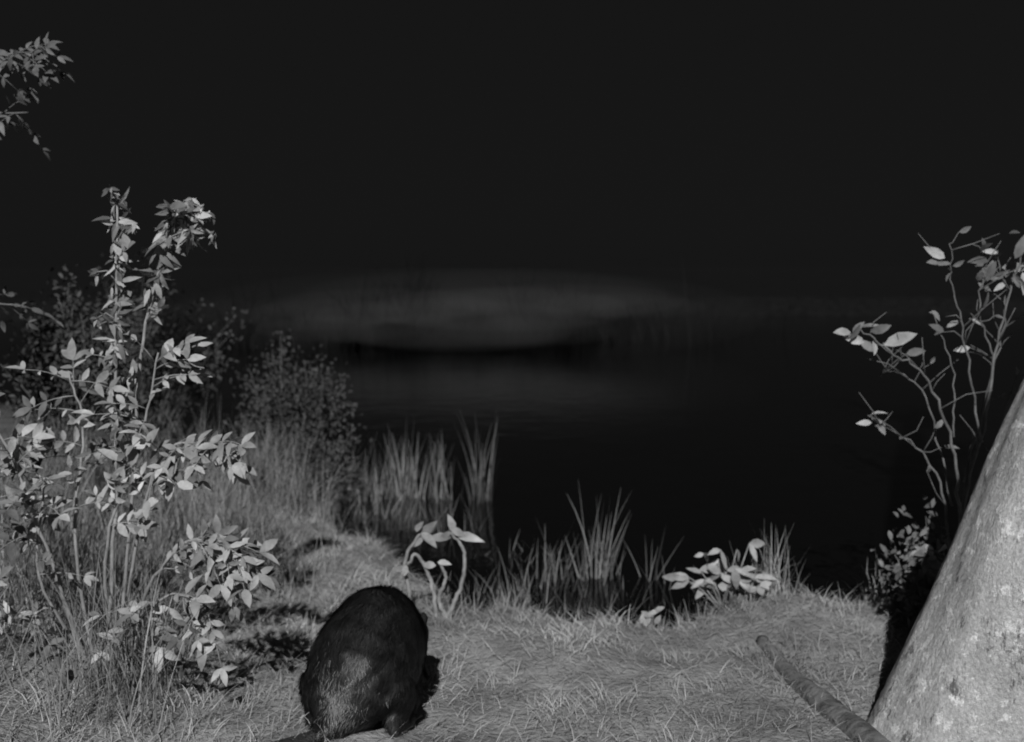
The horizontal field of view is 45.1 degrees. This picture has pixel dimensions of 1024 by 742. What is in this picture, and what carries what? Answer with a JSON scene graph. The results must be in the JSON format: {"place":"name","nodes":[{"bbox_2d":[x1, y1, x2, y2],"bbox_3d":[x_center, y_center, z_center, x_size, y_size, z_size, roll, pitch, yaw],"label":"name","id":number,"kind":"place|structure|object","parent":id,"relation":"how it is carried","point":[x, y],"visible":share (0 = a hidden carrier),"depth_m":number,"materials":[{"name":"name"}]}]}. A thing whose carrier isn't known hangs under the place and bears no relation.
{"place":"outdoors","nodes":[
{"label":"outdoors","id":0,"kind":"place"},
{"bbox_2d":[0,316,1023,630],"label":"pond water","id":1,"kind":"structure","parent":0,"point":[692,446],"depth_m":10.94,"materials":[{"name":"black liquid"}]},
{"bbox_2d":[252,409,501,533],"bbox_3d":[-0.861,0.584,7.778,1.589,0.692,1.546,0,5,0],"label":"reed clump","id":2,"kind":"object","parent":1,"relation":"on","point":[433,492],"visible":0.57,"depth_m":8.12,"materials":[{"name":"grey plant"}]},
{"bbox_2d":[82,251,794,347],"bbox_3d":[-1.147,-1.624,25.562,14.907,1.916,6.011,-1,5,-11],"label":"reed bed","id":3,"kind":"object","parent":1,"relation":"on","point":[533,319],"visible":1,"depth_m":24.24,"materials":[{"name":"grey plant"}]},
{"bbox_2d":[425,482,683,620],"bbox_3d":[0.202,0.828,5.945,1.216,0.522,1.534,-4,6,-36],"label":"reed clump","id":4,"kind":"object","parent":1,"relation":"on","point":[604,571],"visible":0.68,"depth_m":6.02,"materials":[{"name":"grey plant"}]},
{"bbox_2d":[0,267,1023,741],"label":"ground","id":5,"kind":"structure","parent":0,"point":[844,291],"depth_m":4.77,"materials":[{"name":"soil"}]},
{"bbox_2d":[0,32,73,331],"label":"overhanging tree","id":6,"kind":"object","parent":5,"relation":"on","point":[21,96],"visible":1,"depth_m":4.31,"materials":[{"name":"grey plant"}]},
{"bbox_2d":[0,264,168,481],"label":"waterside bush","id":7,"kind":"object","parent":5,"relation":"on","point":[57,384],"visible":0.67,"depth_m":6.35,"materials":[{"name":"grey plant"}]},
{"bbox_2d":[4,245,250,459],"bbox_3d":[-2.661,-0.104,8.634,1.679,1.556,0.927,0,5,0],"label":"waterside bush","id":8,"kind":"object","parent":5,"relation":"on","point":[184,391],"visible":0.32,"depth_m":8.63,"materials":[{"name":"grey plant"}]},
{"bbox_2d":[0,185,281,685],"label":"leafy shrub","id":9,"kind":"object","parent":5,"relation":"on","point":[182,219],"visible":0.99,"depth_m":3.90,"materials":[{"name":"grey plant"}]},
{"bbox_2d":[0,392,379,741],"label":"tall grass","id":10,"kind":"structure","parent":5,"relation":"on","point":[168,516],"depth_m":5.07,"materials":[{"name":"grey plant"}]},
{"bbox_2d":[222,329,371,494],"bbox_3d":[-1.405,0.308,7.964,0.849,1.154,0.792,-3,6,-27],"label":"waterside bush","id":11,"kind":"object","parent":5,"relation":"on","point":[284,413],"visible":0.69,"depth_m":7.90,"materials":[{"name":"grey plant"}]},
{"bbox_2d":[241,398,369,524],"bbox_3d":[-1.256,0.535,7.385,0.793,0.763,0.566,0,5,0],"label":"waterside bush","id":12,"kind":"object","parent":5,"relation":"on","point":[302,439],"visible":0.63,"depth_m":7.40,"materials":[{"name":"grey plant"}]},
{"bbox_2d":[274,584,428,741],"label":"beaver","id":13,"kind":"object","parent":5,"relation":"on","point":[366,661],"visible":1,"depth_m":3.58,"materials":[{"name":"fur"}]},
{"bbox_2d":[393,515,483,617],"bbox_3d":[-0.288,0.782,4.864,0.366,0.444,0.069,0,5,0],"label":"curled stem plant","id":14,"kind":"object","parent":5,"relation":"on","point":[424,531],"visible":0.91,"depth_m":4.85,"materials":[{"name":"grey plant"}]},
{"bbox_2d":[640,606,664,629],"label":"broadleaf plant","id":15,"kind":"object","parent":5,"relation":"on","point":[652,613],"visible":0.65,"depth_m":5.02,"materials":[{"name":"grey plant"}]},
{"bbox_2d":[394,527,947,630],"bbox_3d":[0.865,0.872,5.207,2.732,0.561,0.555,0,5,0],"label":"shore tuft","id":16,"kind":"object","parent":5,"relation":"on","point":[772,587],"visible":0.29,"depth_m":5.19,"materials":[{"name":"grey plant"}]},
{"bbox_2d":[662,539,777,612],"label":"broadleaf plant","id":17,"kind":"object","parent":5,"relation":"on","point":[734,579],"visible":0.94,"depth_m":5.05,"materials":[{"name":"grey plant"}]},
{"bbox_2d":[755,635,890,741],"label":"fallen log","id":18,"kind":"object","parent":5,"relation":"on","point":[839,712],"visible":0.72,"depth_m":3.95,"materials":[{"name":"grey wood"}]},
{"bbox_2d":[866,495,951,627],"bbox_3d":[1.724,0.784,4.877,0.621,0.585,0.480,0,5,0],"label":"bush","id":19,"kind":"object","parent":5,"relation":"on","point":[915,592],"visible":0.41,"depth_m":4.83,"materials":[{"name":"grey plant"}]},
{"bbox_2d":[833,226,1023,573],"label":"sapling","id":20,"kind":"object","parent":5,"relation":"on","point":[902,338],"visible":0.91,"depth_m":4.49,"materials":[{"name":"grey plant"}]},
{"bbox_2d":[867,379,1023,741],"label":"leaning tree","id":21,"kind":"object","parent":5,"relation":"on","point":[956,674],"visible":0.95,"depth_m":3.55,"materials":[{"name":"grey plant"}]},
{"bbox_2d":[0,0,1023,266],"label":"sky","id":22,"kind":"structure","parent":0,"point":[321,133],"materials":[{"name":"black"}]}
]}

